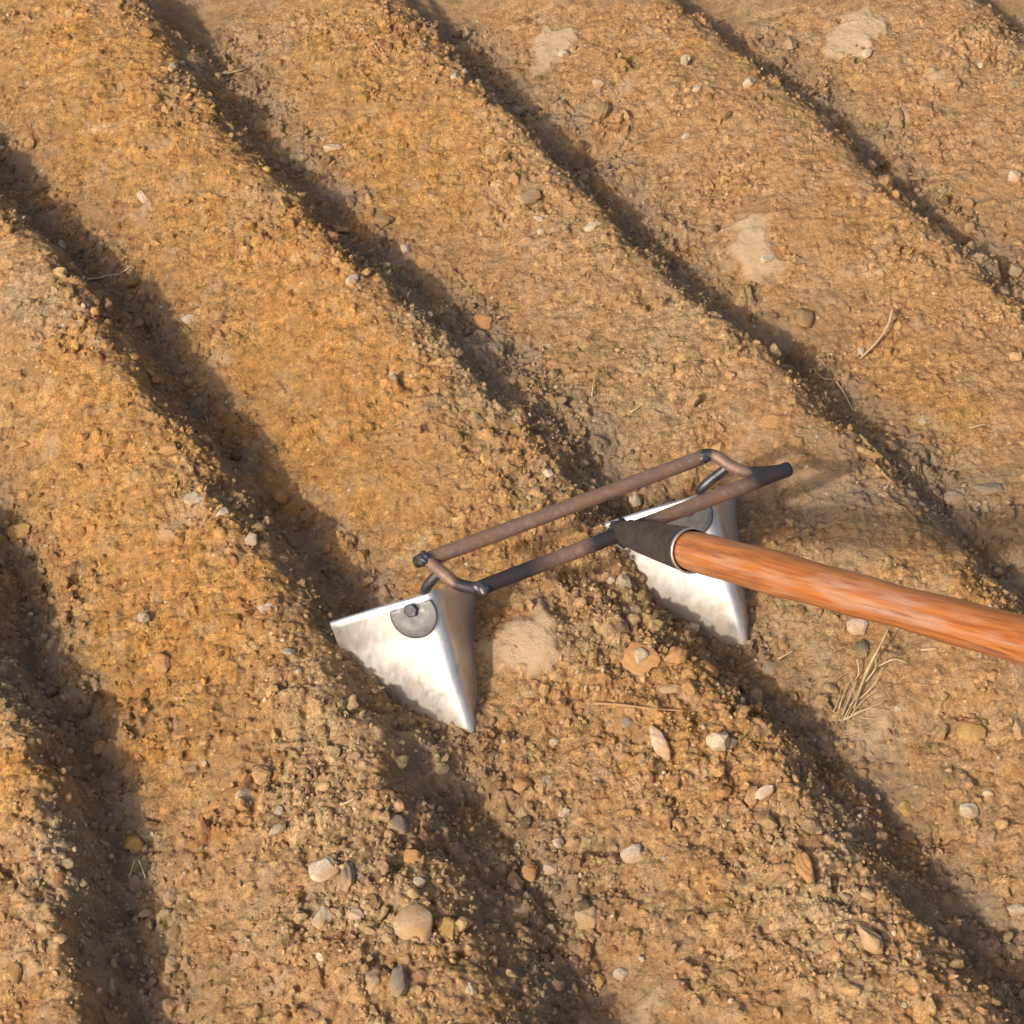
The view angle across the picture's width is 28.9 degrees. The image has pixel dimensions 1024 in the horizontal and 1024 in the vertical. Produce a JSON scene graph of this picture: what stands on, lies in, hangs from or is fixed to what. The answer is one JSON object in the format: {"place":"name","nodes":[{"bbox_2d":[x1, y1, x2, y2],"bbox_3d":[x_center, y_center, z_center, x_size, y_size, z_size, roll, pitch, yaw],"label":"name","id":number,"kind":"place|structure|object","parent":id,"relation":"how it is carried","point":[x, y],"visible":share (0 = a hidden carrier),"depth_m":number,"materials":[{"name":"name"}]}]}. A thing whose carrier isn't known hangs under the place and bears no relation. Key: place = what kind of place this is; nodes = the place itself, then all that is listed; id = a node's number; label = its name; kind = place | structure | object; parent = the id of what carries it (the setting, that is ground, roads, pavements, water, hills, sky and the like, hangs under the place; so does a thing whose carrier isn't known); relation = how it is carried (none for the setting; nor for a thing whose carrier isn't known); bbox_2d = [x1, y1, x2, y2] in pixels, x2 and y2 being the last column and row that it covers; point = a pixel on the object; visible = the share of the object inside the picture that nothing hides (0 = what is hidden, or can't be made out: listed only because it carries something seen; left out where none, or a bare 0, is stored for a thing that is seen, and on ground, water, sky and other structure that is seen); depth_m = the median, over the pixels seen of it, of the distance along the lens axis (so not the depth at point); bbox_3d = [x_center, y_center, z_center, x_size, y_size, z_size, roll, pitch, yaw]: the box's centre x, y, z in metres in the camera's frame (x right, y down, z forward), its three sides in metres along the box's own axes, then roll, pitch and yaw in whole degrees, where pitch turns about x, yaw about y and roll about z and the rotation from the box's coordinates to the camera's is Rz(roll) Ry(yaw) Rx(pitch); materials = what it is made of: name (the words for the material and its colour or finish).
{"place":"outdoors","nodes":[
{"label":"outdoors","id":0,"kind":"place"},
{"bbox_2d":[0,0,1023,1023],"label":"ground","id":1,"kind":"structure","parent":0,"point":[330,348],"depth_m":1.86,"materials":[{"name":"soil"}]},
{"bbox_2d":[6,523,30,541],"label":"tan stone","id":2,"kind":"object","parent":1,"relation":"on","point":[20,531],"visible":1,"depth_m":1.83,"materials":[{"name":"stone"}]},
{"bbox_2d":[93,740,105,753],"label":"orange clod","id":3,"kind":"object","parent":1,"relation":"on","point":[98,747],"visible":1,"depth_m":1.68,"materials":[{"name":"soil"}]},
{"bbox_2d":[86,265,132,279],"bbox_3d":[-0.418,-0.247,2.056,0.052,0.016,0.012,-24,54,-19],"label":"dry straw","id":4,"kind":"object","parent":1,"relation":"on","point":[94,278],"visible":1,"depth_m":2.06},
{"bbox_2d":[124,834,143,851],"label":"ochre clod","id":5,"kind":"object","parent":1,"relation":"on","point":[135,843],"visible":1,"depth_m":1.62,"materials":[{"name":"soil"}]},
{"bbox_2d":[137,189,147,203],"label":"pink pebble","id":6,"kind":"object","parent":1,"relation":"on","point":[142,196],"visible":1,"depth_m":2.11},
{"bbox_2d":[152,652,170,672],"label":"orange clod","id":7,"kind":"object","parent":1,"relation":"on","point":[161,662],"visible":1,"depth_m":1.70,"materials":[{"name":"soil"}]},
{"bbox_2d":[159,441,178,454],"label":"orange clod","id":8,"kind":"object","parent":1,"relation":"on","point":[171,447],"visible":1,"depth_m":1.82,"materials":[{"name":"soil"}]},
{"bbox_2d":[163,887,176,905],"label":"tan clod","id":9,"kind":"object","parent":1,"relation":"on","point":[169,897],"visible":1,"depth_m":1.59,"materials":[{"name":"soil"}]},
{"bbox_2d":[165,954,178,972],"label":"tan clod","id":10,"kind":"object","parent":1,"relation":"on","point":[170,960],"visible":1,"depth_m":1.55,"materials":[{"name":"stone"}]},
{"bbox_2d":[168,62,177,72],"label":"white pebble","id":11,"kind":"object","parent":1,"relation":"on","point":[172,66],"visible":1,"depth_m":2.21,"materials":[{"name":"stone"}]},
{"bbox_2d":[182,314,193,324],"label":"white stone","id":12,"kind":"object","parent":1,"relation":"on","point":[187,319],"visible":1,"depth_m":2.01,"materials":[{"name":"stone"}]},
{"bbox_2d":[184,491,200,506],"bbox_3d":[-0.286,-0.012,1.784,0.016,0.007,0.017,34,62,23],"label":"white flake","id":13,"kind":"object","parent":1,"relation":"on","point":[192,499],"visible":1,"depth_m":1.78,"materials":[{"name":"stone"}]},
{"bbox_2d":[214,64,251,74],"bbox_3d":[-0.319,-0.508,2.278,0.050,0.009,0.006,-28,55,-22],"label":"dry straw","id":14,"kind":"object","parent":1,"relation":"on","point":[223,73],"visible":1,"depth_m":2.28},
{"bbox_2d":[245,533,256,545],"bbox_3d":[-0.231,0.025,1.754,0.011,0.006,0.011,0,50,0],"label":"white flake","id":15,"kind":"object","parent":1,"relation":"on","point":[250,539],"visible":1,"depth_m":1.75,"materials":[{"name":"stone"}]},
{"bbox_2d":[257,602,275,613],"bbox_3d":[-0.210,0.084,1.709,0.015,0.005,0.013,-29,55,-22],"label":"pale flake","id":16,"kind":"object","parent":1,"relation":"on","point":[262,608],"visible":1,"depth_m":1.71,"materials":[{"name":"stone"}]},
{"bbox_2d":[311,906,332,928],"bbox_3d":[-0.147,0.314,1.534,0.014,0.006,0.019,28,55,22],"label":"pale flake","id":17,"kind":"object","parent":1,"relation":"on","point":[322,914],"visible":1,"depth_m":1.53,"materials":[{"name":"stone"}]},
{"bbox_2d":[308,856,340,882],"bbox_3d":[-0.147,0.279,1.550,0.024,0.008,0.023,-31,57,-9],"label":"pale flake","id":18,"kind":"object","parent":1,"relation":"on","point":[322,869],"visible":1,"depth_m":1.55,"materials":[{"name":"stone"}]},
{"bbox_2d":[323,144,342,151],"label":"pink stone","id":19,"kind":"object","parent":1,"relation":"on","point":[330,147],"visible":1,"depth_m":2.19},
{"bbox_2d":[338,861,355,891],"bbox_3d":[-0.128,0.283,1.541,0.014,0.014,0.026,-5,50,6],"label":"grey stone","id":20,"kind":"object","parent":1,"relation":"on","point":[347,877],"visible":1,"depth_m":1.54,"materials":[{"name":"stone"}]},
{"bbox_2d":[340,798,353,805],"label":"dry straw","id":21,"kind":"object","parent":1,"relation":"on","point":[346,802],"visible":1,"depth_m":1.58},
{"bbox_2d":[345,273,358,285],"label":"white pebble","id":22,"kind":"object","parent":1,"relation":"on","point":[349,281],"visible":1,"depth_m":1.97,"materials":[{"name":"stone"}]},
{"bbox_2d":[347,906,364,920],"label":"pink pebble","id":23,"kind":"object","parent":1,"relation":"on","point":[355,913],"visible":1,"depth_m":1.53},
{"bbox_2d":[364,966,381,994],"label":"pale stone","id":24,"kind":"object","parent":1,"relation":"on","point":[372,981],"visible":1,"depth_m":1.49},
{"bbox_2d":[370,214,393,225],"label":"tan clod","id":25,"kind":"object","parent":1,"relation":"on","point":[381,220],"visible":1,"depth_m":2.11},
{"bbox_2d":[386,814,408,833],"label":"grey stone","id":26,"kind":"object","parent":1,"relation":"on","point":[398,823],"visible":1,"depth_m":1.57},
{"bbox_2d":[388,966,408,997],"bbox_3d":[-0.085,0.352,1.486,0.016,0.011,0.025,4,57,-5],"label":"grey stone","id":27,"kind":"object","parent":1,"relation":"on","point":[398,984],"visible":1,"depth_m":1.48,"materials":[{"name":"stone"}]},
{"bbox_2d":[403,848,421,863],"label":"orange clod","id":28,"kind":"object","parent":1,"relation":"on","point":[411,856],"visible":1,"depth_m":1.55,"materials":[{"name":"soil"}]},
{"bbox_2d":[393,904,432,943],"bbox_3d":[-0.075,0.314,1.511,0.031,0.010,0.032,-4,53,5],"label":"tan stone","id":29,"kind":"object","parent":1,"relation":"on","point":[410,921],"visible":1,"depth_m":1.51,"materials":[{"name":"stone"}]},
{"bbox_2d":[413,876,425,887],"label":"white pebble","id":30,"kind":"object","parent":1,"relation":"on","point":[419,881],"visible":1,"depth_m":1.54,"materials":[{"name":"stone"}]},
{"bbox_2d":[416,252,435,269],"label":"orange clod","id":31,"kind":"object","parent":1,"relation":"on","point":[424,261],"visible":1,"depth_m":2.07,"materials":[{"name":"soil"}]},
{"bbox_2d":[436,916,459,941],"bbox_3d":[-0.049,0.320,1.517,0.018,0.010,0.025,-18,48,-3],"label":"tan stone","id":32,"kind":"object","parent":1,"relation":"on","point":[447,927],"visible":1,"depth_m":1.51,"materials":[{"name":"stone"}]},
{"bbox_2d":[450,73,458,80],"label":"white pebble","id":33,"kind":"object","parent":1,"relation":"on","point":[455,76],"visible":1,"depth_m":2.19,"materials":[{"name":"stone"}]},
{"bbox_2d":[465,982,477,994],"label":"white pebble","id":34,"kind":"object","parent":1,"relation":"on","point":[471,989],"visible":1,"depth_m":1.48,"materials":[{"name":"stone"}]},
{"bbox_2d":[472,314,492,330],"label":"orange clod","id":35,"kind":"object","parent":1,"relation":"on","point":[483,322],"visible":1,"depth_m":2.00,"materials":[{"name":"soil"}]},
{"bbox_2d":[481,793,490,808],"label":"tan clod","id":36,"kind":"object","parent":1,"relation":"on","point":[486,800],"visible":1,"depth_m":1.65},
{"bbox_2d":[488,342,504,354],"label":"grey stone","id":37,"kind":"object","parent":1,"relation":"on","point":[494,347],"visible":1,"depth_m":1.97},
{"bbox_2d":[0,0,1023,1023],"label":"soil crumbs","id":38,"kind":"object","parent":1,"relation":"on","point":[261,774],"visible":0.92,"depth_m":1.70,"materials":[{"name":"soil"}]},
{"bbox_2d":[512,902,528,918],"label":"tan stone","id":39,"kind":"object","parent":1,"relation":"on","point":[521,910],"visible":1,"depth_m":1.57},
{"bbox_2d":[512,777,531,791],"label":"orange clod","id":40,"kind":"object","parent":1,"relation":"on","point":[520,784],"visible":1,"depth_m":1.64,"materials":[{"name":"soil"}]},
{"bbox_2d":[518,188,541,204],"bbox_3d":[0.018,-0.329,2.078,0.020,0.009,0.029,34,50,26],"label":"tan slab","id":41,"kind":"object","parent":1,"relation":"on","point":[532,196],"depth_m":2.07,"materials":[{"name":"stone"}]},
{"bbox_2d":[522,862,537,881],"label":"orange clod","id":42,"kind":"object","parent":1,"relation":"on","point":[529,870],"visible":1,"depth_m":1.60,"materials":[{"name":"soil"}]},
{"bbox_2d":[537,228,544,234],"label":"white pebble","id":43,"kind":"object","parent":1,"relation":"on","point":[540,231],"visible":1,"depth_m":2.06,"materials":[{"name":"stone"}]},
{"bbox_2d":[543,864,557,874],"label":"pale pebble","id":44,"kind":"object","parent":1,"relation":"on","point":[552,869],"visible":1,"depth_m":1.61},
{"bbox_2d":[549,738,558,746],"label":"pale pebble","id":45,"kind":"object","parent":1,"relation":"on","point":[553,742],"visible":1,"depth_m":1.67,"materials":[{"name":"stone"}]},
{"bbox_2d":[556,49,569,57],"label":"pale stone","id":46,"kind":"object","parent":1,"relation":"on","point":[563,53],"visible":1,"depth_m":2.28,"materials":[{"name":"stone"}]},
{"bbox_2d":[558,807,570,817],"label":"pale pebble","id":47,"kind":"object","parent":1,"relation":"on","point":[563,812],"visible":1,"depth_m":1.63,"materials":[{"name":"stone"}]},
{"bbox_2d":[574,905,597,929],"bbox_3d":[0.060,0.321,1.577,0.019,0.013,0.022,-14,51,17],"label":"tan clod","id":48,"kind":"object","parent":1,"relation":"on","point":[585,919],"visible":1,"depth_m":1.57,"materials":[{"name":"stone"}]},
{"bbox_2d":[584,221,602,231],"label":"white pebble","id":49,"kind":"object","parent":1,"relation":"on","point":[591,226],"visible":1,"depth_m":2.04,"materials":[{"name":"stone"}]},
{"bbox_2d":[591,368,596,396],"bbox_3d":[0.080,-0.126,1.931,0.007,0.008,0.032,0,50,0],"label":"dry straw","id":50,"kind":"object","parent":1,"relation":"on","point":[593,384],"visible":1,"depth_m":1.93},
{"bbox_2d":[592,78,604,87],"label":"pale stone","id":51,"kind":"object","parent":1,"relation":"on","point":[598,83],"visible":1,"depth_m":2.24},
{"bbox_2d":[593,973,604,987],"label":"orange clod","id":52,"kind":"object","parent":1,"relation":"on","point":[600,980],"visible":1,"depth_m":1.55,"materials":[{"name":"stone"}]},
{"bbox_2d":[594,101,611,119],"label":"dark clod","id":53,"kind":"object","parent":1,"relation":"on","point":[603,109],"visible":1,"depth_m":2.22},
{"bbox_2d":[612,967,628,980],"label":"pale pebble","id":54,"kind":"object","parent":1,"relation":"on","point":[620,973],"visible":1,"depth_m":1.55,"materials":[{"name":"stone"}]},
{"bbox_2d":[619,718,632,729],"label":"grey stone","id":55,"kind":"object","parent":1,"relation":"on","point":[626,723],"visible":1,"depth_m":1.66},
{"bbox_2d":[620,843,641,862],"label":"cream stone","id":56,"kind":"object","parent":1,"relation":"on","point":[631,854],"visible":1,"depth_m":1.60,"materials":[{"name":"stone"}]},
{"bbox_2d":[628,605,640,614],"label":"tan clod","id":57,"kind":"object","parent":1,"relation":"on","point":[635,609],"visible":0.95,"depth_m":1.73,"materials":[{"name":"stone"}]},
{"bbox_2d":[593,701,685,710],"bbox_3d":[0.106,0.165,1.665,0.079,0.020,0.008,11,51,9],"label":"straw","id":58,"kind":"object","parent":1,"relation":"on","point":[614,704],"visible":1,"depth_m":1.66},
{"bbox_2d":[621,642,660,675],"bbox_3d":[0.111,0.125,1.688,0.034,0.008,0.031,10,69,13],"label":"clay flake","id":59,"kind":"object","parent":1,"relation":"on","point":[646,664],"visible":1,"depth_m":1.69,"materials":[{"name":"soil"}]},
{"bbox_2d":[649,725,670,760],"bbox_3d":[0.122,0.191,1.642,0.014,0.009,0.034,-30,67,-4],"label":"pink shard","id":60,"kind":"object","parent":1,"relation":"on","point":[660,744],"visible":1,"depth_m":1.64,"materials":[{"name":"stone"}]},
{"bbox_2d":[659,684,680,693],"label":"tan stone","id":61,"kind":"object","parent":1,"relation":"on","point":[671,689],"visible":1,"depth_m":1.67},
{"bbox_2d":[329,449,1023,732],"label":"furrow hoe","id":62,"kind":"object","parent":1,"relation":"on","point":[696,560],"visible":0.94,"depth_m":1.67,"materials":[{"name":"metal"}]},
{"bbox_2d":[664,646,688,663],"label":"orange clod","id":63,"kind":"object","parent":1,"relation":"on","point":[677,655],"visible":1,"depth_m":1.68,"materials":[{"name":"soil"}]},
{"bbox_2d":[682,132,689,138],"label":"white pebble","id":64,"kind":"object","parent":1,"relation":"on","point":[685,135],"visible":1,"depth_m":2.18,"materials":[{"name":"stone"}]},
{"bbox_2d":[693,85,701,91],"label":"white pebble","id":65,"kind":"object","parent":1,"relation":"on","point":[696,88],"visible":1,"depth_m":2.21,"materials":[{"name":"stone"}]},
{"bbox_2d":[700,660,718,677],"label":"orange clod","id":66,"kind":"object","parent":1,"relation":"on","point":[712,669],"visible":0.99,"depth_m":1.69,"materials":[{"name":"soil"}]},
{"bbox_2d":[716,785,731,797],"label":"orange pebble","id":67,"kind":"object","parent":1,"relation":"on","point":[725,791],"visible":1,"depth_m":1.60,"materials":[{"name":"stone"}]},
{"bbox_2d":[729,737,737,748],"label":"grey stone","id":68,"kind":"object","parent":1,"relation":"on","point":[733,741],"visible":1,"depth_m":1.63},
{"bbox_2d":[737,711,748,717],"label":"orange clod","id":69,"kind":"object","parent":1,"relation":"on","point":[741,715],"visible":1,"depth_m":1.65,"materials":[{"name":"soil"}]},
{"bbox_2d":[743,77,756,87],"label":"white pebble","id":70,"kind":"object","parent":1,"relation":"on","point":[749,82],"visible":1,"depth_m":2.20,"materials":[{"name":"stone"}]},
{"bbox_2d":[754,785,774,799],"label":"pink stone","id":71,"kind":"object","parent":1,"relation":"on","point":[764,792],"visible":1,"depth_m":1.59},
{"bbox_2d":[760,254,773,263],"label":"pale stone","id":72,"kind":"object","parent":1,"relation":"on","point":[765,258],"visible":1,"depth_m":2.06,"materials":[{"name":"stone"}]},
{"bbox_2d":[762,660,777,677],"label":"grey stone","id":73,"kind":"object","parent":1,"relation":"on","point":[769,669],"visible":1,"depth_m":1.74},
{"bbox_2d":[758,414,783,427],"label":"orange clod","id":74,"kind":"object","parent":1,"relation":"on","point":[771,421],"visible":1,"depth_m":1.87,"materials":[{"name":"soil"}]},
{"bbox_2d":[777,650,793,659],"bbox_3d":[0.241,0.126,1.744,0.015,0.003,0.009,0,50,0],"label":"dry straw","id":75,"kind":"object","parent":1,"relation":"on","point":[781,657],"visible":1,"depth_m":1.74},
{"bbox_2d":[795,308,813,327],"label":"dark clod","id":76,"kind":"object","parent":1,"relation":"on","point":[804,318],"visible":1,"depth_m":2.01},
{"bbox_2d":[794,852,815,883],"bbox_3d":[0.228,0.278,1.546,0.014,0.015,0.028,-17,58,-2],"label":"orange pebble","id":77,"kind":"object","parent":1,"relation":"on","point":[804,867],"visible":1,"depth_m":1.54,"materials":[{"name":"stone"}]},
{"bbox_2d":[813,368,840,379],"bbox_3d":[0.312,-0.135,1.971,0.031,0.005,0.006,28,55,22],"label":"dry straw","id":78,"kind":"object","parent":1,"relation":"on","point":[818,374],"visible":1,"depth_m":1.97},
{"bbox_2d":[836,381,853,410],"bbox_3d":[0.329,-0.114,1.954,0.004,0.007,0.040,-16,52,-13],"label":"dry straw","id":79,"kind":"object","parent":1,"relation":"on","point":[840,387],"visible":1,"depth_m":1.96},
{"bbox_2d":[846,618,867,634],"bbox_3d":[0.303,0.100,1.741,0.019,0.008,0.016,7,50,6],"label":"pale chip","id":80,"kind":"object","parent":1,"relation":"on","point":[856,626],"visible":0.98,"depth_m":1.74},
{"bbox_2d":[854,639,868,658],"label":"grey clod","id":81,"kind":"object","parent":1,"relation":"on","point":[861,647],"visible":1,"depth_m":1.72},
{"bbox_2d":[855,806,868,810],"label":"white pebble","id":82,"kind":"object","parent":1,"relation":"on","point":[859,808],"visible":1,"depth_m":1.63,"materials":[{"name":"stone"}]},
{"bbox_2d":[828,628,905,722],"bbox_3d":[0.309,0.147,1.699,0.078,0.041,0.056,-29,55,-22],"label":"dry grass tuft","id":83,"kind":"object","parent":1,"relation":"on","point":[856,699],"visible":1,"depth_m":1.70,"materials":[{"name":"plant"}]},
{"bbox_2d":[861,48,872,58],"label":"pale stone","id":84,"kind":"object","parent":1,"relation":"on","point":[866,53],"visible":1,"depth_m":2.28,"materials":[{"name":"stone"}]},
{"bbox_2d":[856,921,883,953],"bbox_3d":[0.271,0.324,1.508,0.015,0.014,0.029,-35,58,-26],"label":"stone","id":85,"kind":"object","parent":1,"relation":"on","point":[872,940],"visible":1,"depth_m":1.50,"materials":[{"name":"stone"}]},
{"bbox_2d":[860,308,894,358],"bbox_3d":[0.368,-0.177,1.985,0.010,0.027,0.058,29,56,22],"label":"dry straw","id":86,"kind":"object","parent":1,"relation":"on","point":[892,310],"visible":1,"depth_m":1.98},
{"bbox_2d":[858,433,897,458],"bbox_3d":[0.342,-0.055,1.862,0.042,0.026,0.024,12,51,10],"label":"grass blade","id":87,"kind":"object","parent":1,"relation":"on","point":[862,438],"depth_m":1.86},
{"bbox_2d":[875,464,898,488],"bbox_3d":[0.345,-0.032,1.825,0.003,0.011,0.029,-34,58,-25],"label":"brown twig","id":88,"kind":"object","parent":1,"relation":"on","point":[883,473],"visible":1,"depth_m":1.82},
{"bbox_2d":[889,107,904,125],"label":"pebble","id":89,"kind":"object","parent":1,"relation":"on","point":[897,115],"visible":1,"depth_m":2.22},
{"bbox_2d":[894,706,901,711],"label":"white pebble","id":90,"kind":"object","parent":1,"relation":"on","point":[897,708],"visible":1,"depth_m":1.69,"materials":[{"name":"stone"}]},
{"bbox_2d":[897,801,913,817],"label":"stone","id":91,"kind":"object","parent":1,"relation":"on","point":[904,808],"visible":1,"depth_m":1.65,"materials":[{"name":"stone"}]},
{"bbox_2d":[897,829,915,843],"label":"pink stone","id":92,"kind":"object","parent":1,"relation":"on","point":[908,836],"visible":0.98,"depth_m":1.63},
{"bbox_2d":[918,418,925,425],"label":"white pebble","id":93,"kind":"object","parent":1,"relation":"on","point":[921,421],"visible":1,"depth_m":1.92,"materials":[{"name":"stone"}]},
{"bbox_2d":[921,648,936,650],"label":"dry straw","id":94,"kind":"object","parent":1,"relation":"on","point":[924,649],"visible":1,"depth_m":1.71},
{"bbox_2d":[944,490,965,504],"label":"grey stone","id":95,"kind":"object","parent":1,"relation":"on","point":[951,497],"visible":1,"depth_m":1.86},
{"bbox_2d":[960,801,978,818],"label":"pale stone","id":96,"kind":"object","parent":1,"relation":"on","point":[969,810],"visible":1,"depth_m":1.63,"materials":[{"name":"stone"}]},
{"bbox_2d":[956,721,986,742],"bbox_3d":[0.386,0.186,1.668,0.024,0.010,0.018,18,52,15],"label":"ochre stone","id":97,"kind":"object","parent":1,"relation":"on","point":[970,731],"visible":1,"depth_m":1.67,"materials":[{"name":"stone"}]},
{"bbox_2d":[969,423,985,428],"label":"dry straw","id":98,"kind":"object","parent":1,"relation":"on","point":[971,427],"visible":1,"depth_m":1.91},
{"bbox_2d":[976,1006,988,1014],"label":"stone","id":99,"kind":"object","parent":1,"relation":"on","point":[981,1010],"visible":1,"depth_m":1.47,"materials":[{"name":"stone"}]},
{"bbox_2d":[973,483,1002,495],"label":"grey stone","id":100,"kind":"object","parent":1,"relation":"on","point":[985,489],"visible":1,"depth_m":1.86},
{"bbox_2d":[982,789,993,797],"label":"pale stone","id":101,"kind":"object","parent":1,"relation":"on","point":[987,792],"visible":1,"depth_m":1.64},
{"bbox_2d":[1008,170,1021,181],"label":"pale stone","id":102,"kind":"object","parent":1,"relation":"on","point":[1014,175],"visible":1,"depth_m":2.14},
{"bbox_2d":[1007,264,1023,278],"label":"tan clod","id":103,"kind":"object","parent":1,"relation":"on","point":[1015,271],"visible":1,"depth_m":2.07,"materials":[{"name":"stone"}]},
{"bbox_2d":[1007,904,1023,915],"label":"white stone","id":104,"kind":"object","parent":1,"relation":"on","point":[1015,909],"visible":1,"depth_m":1.58,"materials":[{"name":"stone"}]},
{"bbox_2d":[1012,719,1023,739],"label":"pale stone","id":105,"kind":"object","parent":1,"relation":"on","point":[1018,728],"visible":1,"depth_m":1.66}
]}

